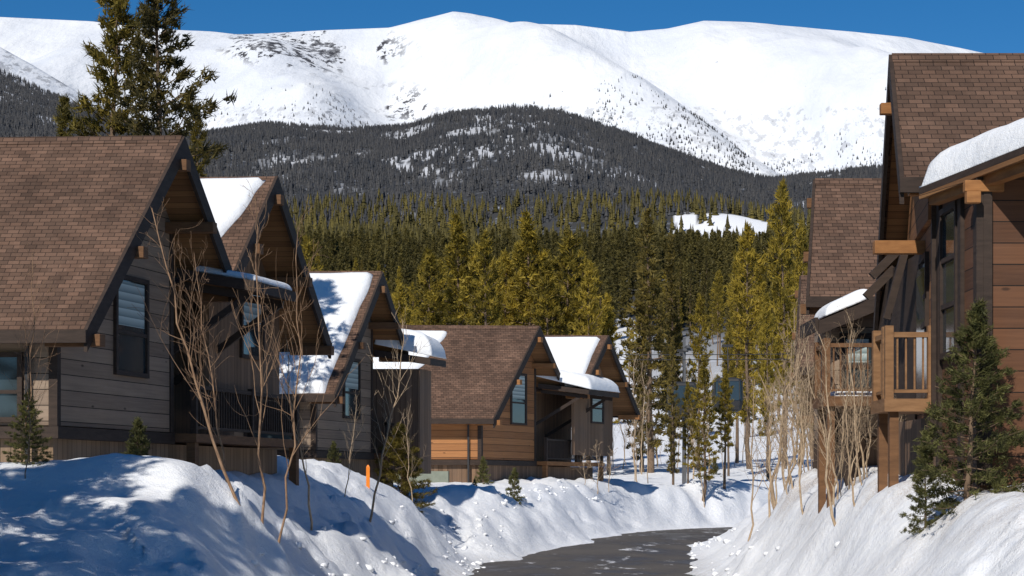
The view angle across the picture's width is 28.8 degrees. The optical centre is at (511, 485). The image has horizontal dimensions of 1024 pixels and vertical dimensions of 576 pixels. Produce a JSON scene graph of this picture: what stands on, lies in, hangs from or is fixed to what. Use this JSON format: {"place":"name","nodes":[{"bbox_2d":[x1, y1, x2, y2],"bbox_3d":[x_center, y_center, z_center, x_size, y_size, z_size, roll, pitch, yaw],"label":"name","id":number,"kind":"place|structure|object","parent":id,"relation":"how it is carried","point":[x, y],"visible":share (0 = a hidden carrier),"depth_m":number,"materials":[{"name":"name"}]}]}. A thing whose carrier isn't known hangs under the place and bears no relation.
{"place":"outdoors","nodes":[
{"label":"outdoors","id":0,"kind":"place"},
{"bbox_2d":[0,47,103,108],"bbox_3d":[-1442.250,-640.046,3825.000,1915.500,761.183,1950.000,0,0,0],"label":"snow ridge","id":1,"kind":"structure","parent":0,"point":[14,64],"depth_m":4213.60,"materials":[{"name":"white snow"}]},
{"bbox_2d":[0,12,980,176],"bbox_3d":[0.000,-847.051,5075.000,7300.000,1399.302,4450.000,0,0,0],"label":"snow mountain","id":2,"kind":"structure","parent":0,"point":[759,94],"depth_m":5323.49,"materials":[{"name":"white snow"}]},
{"bbox_2d":[149,74,885,174],"bbox_3d":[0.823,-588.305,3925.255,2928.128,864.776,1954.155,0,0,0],"label":"treeline scrub","id":3,"kind":"object","parent":2,"relation":"on","point":[708,125],"visible":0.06,"depth_m":4487.48,"materials":[{"name":"green plant"}]},
{"bbox_2d":[0,75,1023,575],"bbox_3d":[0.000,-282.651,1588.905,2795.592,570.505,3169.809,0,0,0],"label":"snowy ground","id":4,"kind":"structure","parent":0,"point":[120,515],"depth_m":43.03,"materials":[{"name":"white snow"}]},
{"bbox_2d":[2,313,49,477],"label":"aspen tree","id":5,"kind":"object","parent":4,"relation":"on","point":[29,415],"visible":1,"depth_m":30.01,"materials":[{"name":"brown plant"}]},
{"bbox_2d":[2,388,54,465],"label":"spruce tree","id":6,"kind":"object","parent":4,"relation":"on","point":[16,456],"visible":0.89,"depth_m":30.94,"materials":[{"name":"green plant"}]},
{"bbox_2d":[11,239,63,461],"bbox_3d":[-7.429,-1.973,30.992,0.755,3.668,0.785,6,0,-35],"label":"aspen tree","id":7,"kind":"object","parent":4,"relation":"on","point":[30,359],"visible":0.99,"depth_m":30.98,"materials":[{"name":"brown plant"}]},
{"bbox_2d":[51,90,76,136],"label":"pine tree","id":8,"kind":"object","parent":4,"relation":"on","point":[65,118],"visible":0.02,"depth_m":69.68,"materials":[{"name":"green plant"}]},
{"bbox_2d":[63,0,144,135],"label":"pine tree","id":9,"kind":"object","parent":4,"relation":"on","point":[113,40],"visible":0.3,"depth_m":57.55,"materials":[{"name":"green plant"}]},
{"bbox_2d":[120,416,152,455],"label":"spruce tree","id":10,"kind":"object","parent":4,"relation":"on","point":[138,430],"visible":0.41,"depth_m":36.94,"materials":[{"name":"green plant"}]},
{"bbox_2d":[0,135,333,485],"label":"house","id":11,"kind":"structure","parent":4,"relation":"on","point":[77,222],"depth_m":39.75,"materials":[{"name":"brown wood"}]},
{"bbox_2d":[0,352,23,421],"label":"window","id":12,"kind":"structure","parent":11,"relation":"in","point":[11,379],"depth_m":36.48,"materials":[{"name":"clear glass"}]},
{"bbox_2d":[113,275,149,377],"bbox_3d":[-7.553,-3.150,39.496,0.089,1.980,1.542,0,0,14],"label":"window","id":13,"kind":"structure","parent":11,"relation":"in","point":[130,330],"depth_m":39.51,"materials":[{"name":"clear glass"}]},
{"bbox_2d":[200,177,265,236],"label":"roof snow","id":14,"kind":"structure","parent":11,"relation":"on","point":[229,199],"depth_m":44.47,"materials":[{"name":"white snow"}]},
{"bbox_2d":[195,266,291,290],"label":"roof snow","id":15,"kind":"structure","parent":11,"relation":"on","point":[217,271],"depth_m":42.15,"materials":[{"name":"white snow"}]},
{"bbox_2d":[239,295,264,360],"bbox_3d":[-6.015,-3.750,46.053,0.089,1.680,1.439,0,0,14],"label":"window","id":16,"kind":"structure","parent":11,"relation":"in","point":[243,350],"depth_m":46.02,"materials":[{"name":"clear glass"}]},
{"bbox_2d":[106,0,236,176],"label":"pine tree","id":17,"kind":"object","parent":4,"relation":"on","point":[150,13],"visible":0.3,"depth_m":55.80,"materials":[{"name":"green plant"}]},
{"bbox_2d":[127,198,240,505],"bbox_3d":[-4.950,-2.011,30.907,1.471,5.501,1.416,-17,0,-37],"label":"aspen tree","id":18,"kind":"object","parent":4,"relation":"on","point":[200,397],"visible":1,"depth_m":30.95,"materials":[{"name":"brown plant"}]},
{"bbox_2d":[162,240,230,481],"bbox_3d":[-5.209,-1.743,34.059,1.020,4.951,1.059,-9,0,17],"label":"aspen tree","id":19,"kind":"object","parent":4,"relation":"on","point":[215,407],"visible":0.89,"depth_m":34.02,"materials":[{"name":"brown plant"}]},
{"bbox_2d":[188,103,213,176],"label":"pine tree","id":20,"kind":"object","parent":4,"relation":"on","point":[200,165],"visible":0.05,"depth_m":59.78,"materials":[{"name":"green plant"}]},
{"bbox_2d":[222,178,294,524],"bbox_3d":[-4.133,-1.986,33.014,1.156,6.226,1.918,0,0,-18],"label":"aspen tree","id":21,"kind":"object","parent":4,"relation":"on","point":[259,433],"visible":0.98,"depth_m":33.10,"materials":[{"name":"brown plant"}]},
{"bbox_2d":[259,326,316,530],"bbox_3d":[-4.891,-1.175,43.967,1.088,4.839,1.368,0,0,15],"label":"aspen tree","id":22,"kind":"object","parent":4,"relation":"on","point":[309,509],"visible":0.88,"depth_m":43.97,"materials":[{"name":"brown plant"}]},
{"bbox_2d":[251,197,363,543],"bbox_3d":[-3.319,-1.636,31.990,1.627,6.070,1.137,0,0,-23],"label":"aspen tree","id":23,"kind":"object","parent":4,"relation":"on","point":[288,466],"visible":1,"depth_m":32.07,"materials":[{"name":"brown plant"}]},
{"bbox_2d":[301,234,326,270],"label":"pine tree","id":24,"kind":"object","parent":4,"relation":"on","point":[309,248],"visible":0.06,"depth_m":110.04,"materials":[{"name":"green plant"}]},
{"bbox_2d":[234,271,445,495],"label":"house","id":25,"kind":"structure","parent":4,"relation":"on","point":[374,320],"depth_m":66.09,"materials":[{"name":"grey"}]},
{"bbox_2d":[279,272,372,393],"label":"roof snow","id":26,"kind":"structure","parent":25,"relation":"on","point":[341,297],"depth_m":63.39,"materials":[{"name":"white snow"}]},
{"bbox_2d":[342,358,360,419],"bbox_3d":[-5.219,-3.150,64.750,0.087,1.980,1.561,0,0,16],"label":"window","id":27,"kind":"structure","parent":25,"relation":"in","point":[353,382],"depth_m":64.93,"materials":[{"name":"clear glass"}]},
{"bbox_2d":[374,329,445,358],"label":"roof snow","id":28,"kind":"structure","parent":25,"relation":"on","point":[434,348],"depth_m":67.28,"materials":[{"name":"white snow"}]},
{"bbox_2d":[373,330,446,368],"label":"roof snow","id":29,"kind":"structure","parent":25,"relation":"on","point":[439,336],"depth_m":85.70,"materials":[{"name":"white snow"}]},
{"bbox_2d":[344,306,431,521],"bbox_3d":[-3.299,-1.728,49.988,1.531,5.888,1.942,3,0,44],"label":"aspen tree","id":30,"kind":"object","parent":4,"relation":"on","point":[380,472],"visible":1,"depth_m":50.02,"materials":[{"name":"brown plant"}]},
{"bbox_2d":[391,283,419,324],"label":"pine tree","id":31,"kind":"object","parent":4,"relation":"on","point":[399,298],"visible":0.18,"depth_m":117.93,"materials":[{"name":"green plant"}]},
{"bbox_2d":[374,421,438,512],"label":"spruce tree","id":32,"kind":"object","parent":4,"relation":"on","point":[398,444],"visible":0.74,"depth_m":63.82,"materials":[{"name":"green plant"}]},
{"bbox_2d":[404,245,448,324],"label":"pine tree","id":33,"kind":"object","parent":4,"relation":"on","point":[432,297],"visible":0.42,"depth_m":121.66,"materials":[{"name":"green plant"}]},
{"bbox_2d":[422,258,456,324],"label":"pine tree","id":34,"kind":"object","parent":4,"relation":"on","point":[442,265],"visible":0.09,"depth_m":134.71,"materials":[{"name":"green plant"}]},
{"bbox_2d":[0,68,881,226],"bbox_3d":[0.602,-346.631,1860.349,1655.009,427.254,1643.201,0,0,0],"label":"hillside forest","id":35,"kind":"object","parent":4,"relation":"on","point":[23,124],"visible":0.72,"depth_m":1398.11,"materials":[{"name":"green plant"}]},
{"bbox_2d":[434,211,502,324],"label":"pine tree","id":36,"kind":"object","parent":4,"relation":"on","point":[457,238],"visible":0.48,"depth_m":124.52,"materials":[{"name":"green plant"}]},
{"bbox_2d":[456,229,510,325],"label":"pine tree","id":37,"kind":"object","parent":4,"relation":"on","point":[487,267],"visible":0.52,"depth_m":119.84,"materials":[{"name":"green plant"}]},
{"bbox_2d":[474,455,493,483],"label":"spruce tree","id":38,"kind":"object","parent":4,"relation":"on","point":[483,465],"visible":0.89,"depth_m":83.92,"materials":[{"name":"green plant"}]},
{"bbox_2d":[482,248,523,325],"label":"pine tree","id":39,"kind":"object","parent":4,"relation":"on","point":[508,274],"visible":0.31,"depth_m":127.59,"materials":[{"name":"green plant"}]},
{"bbox_2d":[505,467,524,505],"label":"spruce tree","id":40,"kind":"object","parent":4,"relation":"on","point":[516,481],"visible":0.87,"depth_m":74.91,"materials":[{"name":"green plant"}]},
{"bbox_2d":[394,325,640,482],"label":"house","id":41,"kind":"structure","parent":4,"relation":"on","point":[500,406],"depth_m":87.48,"materials":[{"name":"brown wood"}]},
{"bbox_2d":[394,471,448,482],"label":"garage door","id":42,"kind":"structure","parent":41,"relation":"in","point":[436,476],"depth_m":84.21,"materials":[{"name":"grey"}]},
{"bbox_2d":[510,374,526,424],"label":"window","id":43,"kind":"structure","parent":41,"relation":"in","point":[518,398],"depth_m":87.80,"materials":[{"name":"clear glass"}]},
{"bbox_2d":[545,337,599,386],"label":"roof snow","id":44,"kind":"structure","parent":41,"relation":"on","point":[571,354],"depth_m":92.10,"materials":[{"name":"white snow"}]},
{"bbox_2d":[536,369,619,392],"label":"roof snow","id":45,"kind":"structure","parent":41,"relation":"on","point":[588,381],"depth_m":90.20,"materials":[{"name":"white snow"}]},
{"bbox_2d":[590,389,603,423],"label":"window","id":46,"kind":"structure","parent":41,"relation":"in","point":[597,413],"depth_m":93.92,"materials":[{"name":"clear glass"}]},
{"bbox_2d":[504,209,564,334],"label":"pine tree","id":47,"kind":"object","parent":4,"relation":"on","point":[532,272],"visible":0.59,"depth_m":125.51,"materials":[{"name":"green plant"}]},
{"bbox_2d":[251,467,839,575],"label":"snow clods","id":48,"kind":"object","parent":4,"relation":"on","point":[370,567],"visible":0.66,"depth_m":58.28,"materials":[{"name":"white snow"}]},
{"bbox_2d":[285,187,810,264],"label":"hillside forest","id":49,"kind":"object","parent":4,"relation":"on","point":[428,221],"visible":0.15,"depth_m":1040.88,"materials":[{"name":"green plant"}]},
{"bbox_2d":[528,257,573,334],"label":"pine tree","id":50,"kind":"object","parent":4,"relation":"on","point":[546,298],"visible":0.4,"depth_m":121.76,"materials":[{"name":"green plant"}]},
{"bbox_2d":[546,229,603,334],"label":"pine tree","id":51,"kind":"object","parent":4,"relation":"on","point":[572,266],"visible":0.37,"depth_m":123.71,"materials":[{"name":"green plant"}]},
{"bbox_2d":[561,246,598,461],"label":"pine tree","id":52,"kind":"object","parent":4,"relation":"on","point":[580,252],"visible":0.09,"depth_m":139.76,"materials":[{"name":"green plant"}]},
{"bbox_2d":[566,261,619,461],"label":"pine tree","id":53,"kind":"object","parent":4,"relation":"on","point":[586,290],"visible":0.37,"depth_m":119.83,"materials":[{"name":"green plant"}]},
{"bbox_2d":[596,293,628,474],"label":"pine tree","id":54,"kind":"object","parent":4,"relation":"on","point":[610,321],"visible":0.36,"depth_m":122.83,"materials":[{"name":"green plant"}]},
{"bbox_2d":[622,294,656,472],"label":"pine tree","id":55,"kind":"object","parent":4,"relation":"on","point":[629,423],"visible":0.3,"depth_m":125.91,"materials":[{"name":"green plant"}]},
{"bbox_2d":[618,206,675,472],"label":"pine tree","id":56,"kind":"object","parent":4,"relation":"on","point":[648,283],"visible":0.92,"depth_m":123.73,"materials":[{"name":"green plant"}]},
{"bbox_2d":[656,233,684,469],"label":"pine tree","id":57,"kind":"object","parent":4,"relation":"on","point":[670,257],"visible":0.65,"depth_m":129.92,"materials":[{"name":"green plant"}]},
{"bbox_2d":[663,336,683,484],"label":"pine tree","id":58,"kind":"object","parent":4,"relation":"on","point":[676,420],"visible":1,"depth_m":100.97,"materials":[{"name":"green plant"}]},
{"bbox_2d":[676,338,692,483],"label":"lift tower","id":59,"kind":"structure","parent":4,"relation":"on","point":[684,468],"depth_m":107.39,"materials":[{"name":"grey metal"}]},
{"bbox_2d":[667,349,698,416],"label":"gondola cabin","id":60,"kind":"object","parent":59,"relation":"hanging from","point":[680,391],"visible":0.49,"depth_m":105.27,"materials":[{"name":"metal"}]},
{"bbox_2d":[617,354,773,354],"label":"lift cable","id":61,"kind":"object","parent":59,"relation":"attached to","point":[695,354],"visible":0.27,"depth_m":108.98,"materials":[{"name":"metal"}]},
{"bbox_2d":[712,344,743,411],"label":"gondola cabin","id":62,"kind":"object","parent":61,"relation":"hanging from","point":[736,395],"visible":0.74,"depth_m":108.29,"materials":[{"name":"metal"}]},
{"bbox_2d":[713,381,742,400],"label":"window","id":63,"kind":"structure","parent":62,"relation":"in","point":[735,394],"depth_m":108.29,"materials":[{"name":"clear glass"}]},
{"bbox_2d":[680,381,699,483],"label":"pine tree","id":64,"kind":"object","parent":4,"relation":"on","point":[688,444],"visible":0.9,"depth_m":101.97,"materials":[{"name":"green plant"}]},
{"bbox_2d":[685,262,696,341],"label":"pine tree","id":65,"kind":"object","parent":4,"relation":"on","point":[689,297],"visible":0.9,"depth_m":339.05,"materials":[{"name":"green plant"}]},
{"bbox_2d":[682,293,716,462],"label":"pine tree","id":66,"kind":"object","parent":4,"relation":"on","point":[697,342],"visible":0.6,"depth_m":129.86,"materials":[{"name":"green plant"}]},
{"bbox_2d":[681,357,720,501],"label":"pine tree","id":67,"kind":"object","parent":4,"relation":"on","point":[704,377],"visible":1,"depth_m":100.91,"materials":[{"name":"green plant"}]},
{"bbox_2d":[709,269,726,357],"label":"pine tree","id":68,"kind":"object","parent":4,"relation":"on","point":[713,290],"visible":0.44,"depth_m":314.70,"materials":[{"name":"green plant"}]},
{"bbox_2d":[712,272,725,365],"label":"pine tree","id":69,"kind":"object","parent":4,"relation":"on","point":[717,286],"visible":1,"depth_m":303.67,"materials":[{"name":"green plant"}]},
{"bbox_2d":[712,369,737,489],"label":"pine tree","id":70,"kind":"object","parent":4,"relation":"on","point":[725,392],"visible":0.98,"depth_m":102.92,"materials":[{"name":"green plant"}]},
{"bbox_2d":[714,319,737,475],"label":"pine tree","id":71,"kind":"object","parent":4,"relation":"on","point":[729,334],"visible":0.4,"depth_m":120.97,"materials":[{"name":"green plant"}]},
{"bbox_2d":[722,245,757,462],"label":"pine tree","id":72,"kind":"object","parent":4,"relation":"on","point":[734,273],"visible":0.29,"depth_m":139.93,"materials":[{"name":"green plant"}]},
{"bbox_2d":[726,222,775,468],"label":"pine tree","id":73,"kind":"object","parent":4,"relation":"on","point":[746,240],"visible":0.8,"depth_m":131.89,"materials":[{"name":"green plant"}]},
{"bbox_2d":[741,379,785,540],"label":"aspen tree","id":74,"kind":"object","parent":4,"relation":"on","point":[753,476],"visible":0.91,"depth_m":58.56,"materials":[{"name":"brown plant"}]},
{"bbox_2d":[741,375,790,509],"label":"aspen tree","id":75,"kind":"object","parent":4,"relation":"on","point":[767,433],"visible":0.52,"depth_m":58.25,"materials":[{"name":"brown plant"}]},
{"bbox_2d":[755,292,783,479],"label":"pine tree","id":76,"kind":"object","parent":4,"relation":"on","point":[765,313],"visible":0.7,"depth_m":114.92,"materials":[{"name":"green plant"}]},
{"bbox_2d":[742,367,802,516],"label":"aspen tree","id":77,"kind":"object","parent":4,"relation":"on","point":[770,481],"visible":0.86,"depth_m":50.40,"materials":[{"name":"brown plant"}]},
{"bbox_2d":[755,390,795,504],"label":"aspen tree","id":78,"kind":"object","parent":4,"relation":"on","point":[779,455],"visible":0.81,"depth_m":50.57,"materials":[{"name":"brown plant"}]},
{"bbox_2d":[761,176,803,468],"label":"pine tree","id":79,"kind":"object","parent":4,"relation":"on","point":[786,237],"visible":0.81,"depth_m":129.87,"materials":[{"name":"green plant"}]},
{"bbox_2d":[753,350,813,491],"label":"aspen tree","id":80,"kind":"object","parent":4,"relation":"on","point":[792,468],"visible":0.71,"depth_m":48.88,"materials":[{"name":"brown plant"}]},
{"bbox_2d":[759,315,813,507],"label":"aspen tree","id":81,"kind":"object","parent":4,"relation":"on","point":[772,488],"visible":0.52,"depth_m":51.95,"materials":[{"name":"brown plant"}]},
{"bbox_2d":[760,382,812,488],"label":"aspen tree","id":82,"kind":"object","parent":4,"relation":"on","point":[781,437],"visible":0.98,"depth_m":45.64,"materials":[{"name":"brown plant"}]},
{"bbox_2d":[767,343,811,475],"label":"aspen tree","id":83,"kind":"object","parent":4,"relation":"on","point":[796,418],"visible":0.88,"depth_m":48.15,"materials":[{"name":"brown plant"}]},
{"bbox_2d":[767,297,812,484],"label":"aspen tree","id":84,"kind":"object","parent":4,"relation":"on","point":[797,408],"visible":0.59,"depth_m":51.56,"materials":[{"name":"brown plant"}]},
{"bbox_2d":[772,218,813,464],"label":"pine tree","id":85,"kind":"object","parent":4,"relation":"on","point":[802,246],"visible":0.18,"depth_m":137.82,"materials":[{"name":"green plant"}]},
{"bbox_2d":[769,368,816,514],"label":"aspen tree","id":86,"kind":"object","parent":4,"relation":"on","point":[800,467],"visible":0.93,"depth_m":42.57,"materials":[{"name":"brown plant"}]},
{"bbox_2d":[778,367,811,473],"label":"aspen tree","id":87,"kind":"object","parent":4,"relation":"on","point":[797,413],"visible":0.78,"depth_m":46.30,"materials":[{"name":"brown plant"}]},
{"bbox_2d":[789,275,817,468],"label":"house","id":88,"kind":"structure","parent":4,"relation":"on","point":[800,293],"depth_m":58.20,"materials":[{"name":"brown wood"}]},
{"bbox_2d":[783,318,838,485],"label":"aspen tree","id":89,"kind":"object","parent":4,"relation":"on","point":[808,374],"visible":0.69,"depth_m":40.07,"materials":[{"name":"brown plant"}]},
{"bbox_2d":[788,320,849,526],"bbox_3d":[5.418,-1.039,35.179,0.968,3.789,1.562,0,0,-2],"label":"aspen tree","id":90,"kind":"object","parent":4,"relation":"on","point":[827,458],"visible":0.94,"depth_m":35.10,"materials":[{"name":"brown plant"}]},
{"bbox_2d":[809,380,848,499],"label":"aspen tree","id":91,"kind":"object","parent":4,"relation":"on","point":[832,466],"visible":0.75,"depth_m":37.18,"materials":[{"name":"brown plant"}]},
{"bbox_2d":[807,328,865,504],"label":"aspen tree","id":92,"kind":"object","parent":4,"relation":"on","point":[842,432],"visible":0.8,"depth_m":37.99,"materials":[{"name":"brown plant"}]},
{"bbox_2d":[819,359,869,505],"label":"aspen tree","id":93,"kind":"object","parent":4,"relation":"on","point":[847,440],"visible":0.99,"depth_m":34.52,"materials":[{"name":"brown plant"}]},
{"bbox_2d":[824,300,871,481],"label":"aspen tree","id":94,"kind":"object","parent":4,"relation":"on","point":[852,381],"visible":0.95,"depth_m":36.04,"materials":[{"name":"brown plant"}]},
{"bbox_2d":[833,356,873,489],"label":"aspen tree","id":95,"kind":"object","parent":4,"relation":"on","point":[859,420],"visible":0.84,"depth_m":36.24,"materials":[{"name":"brown plant"}]},
{"bbox_2d":[800,178,914,512],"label":"house","id":96,"kind":"structure","parent":4,"relation":"on","point":[839,258],"depth_m":42.79,"materials":[{"name":"brown wood"}]},
{"bbox_2d":[814,289,866,320],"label":"roof snow","id":97,"kind":"structure","parent":96,"relation":"on","point":[854,298],"depth_m":40.22,"materials":[{"name":"white snow"}]},
{"bbox_2d":[839,333,871,388],"bbox_3d":[7.025,-2.500,40.475,0.730,1.180,0.090,0,0,0],"label":"window","id":98,"kind":"structure","parent":96,"relation":"in","point":[865,337],"depth_m":40.47,"materials":[{"name":"clear glass"}]},
{"bbox_2d":[898,429,954,534],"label":"spruce tree","id":99,"kind":"object","parent":4,"relation":"on","point":[918,499],"visible":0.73,"depth_m":27.56,"materials":[{"name":"green plant"}]},
{"bbox_2d":[862,53,1023,491],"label":"house","id":100,"kind":"structure","parent":4,"relation":"on","point":[948,250],"depth_m":31.02,"materials":[{"name":"brown wood"}]},
{"bbox_2d":[916,267,926,398],"bbox_3d":[6.607,-2.450,32.050,0.095,2.100,0.900,0,0,0],"label":"door","id":101,"kind":"structure","parent":100,"relation":"in","point":[919,273],"depth_m":32.17,"materials":[{"name":"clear glass"}]},
{"bbox_2d":[918,251,928,329],"bbox_3d":[6.627,-3.100,32.000,0.089,1.180,1.199,0,0,7],"label":"window","id":102,"kind":"structure","parent":100,"relation":"in","point":[924,259],"depth_m":31.41,"materials":[{"name":"black glass"}]},
{"bbox_2d":[939,200,956,359],"bbox_3d":[6.555,-3.050,29.825,0.090,2.280,1.130,0,0,0],"label":"window","id":103,"kind":"structure","parent":100,"relation":"in","point":[948,214],"depth_m":29.92,"materials":[{"name":"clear glass"}]},
{"bbox_2d":[919,118,1023,187],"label":"roof snow","id":104,"kind":"structure","parent":100,"relation":"on","point":[981,148],"depth_m":28.16,"materials":[{"name":"white snow"}]},
{"bbox_2d":[909,297,1023,515],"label":"spruce tree","id":105,"kind":"object","parent":4,"relation":"on","point":[971,335],"visible":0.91,"depth_m":27.27,"materials":[{"name":"green plant"}]},
{"bbox_2d":[0,0,1023,52],"label":"sky","id":106,"kind":"structure","parent":0,"point":[983,26],"materials":[{"name":"blue"}]},
{"bbox_2d":[469,527,732,575],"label":"road","id":107,"kind":"structure","parent":0,"point":[657,553],"depth_m":66.14,"materials":[{"name":"grey asphalt"}]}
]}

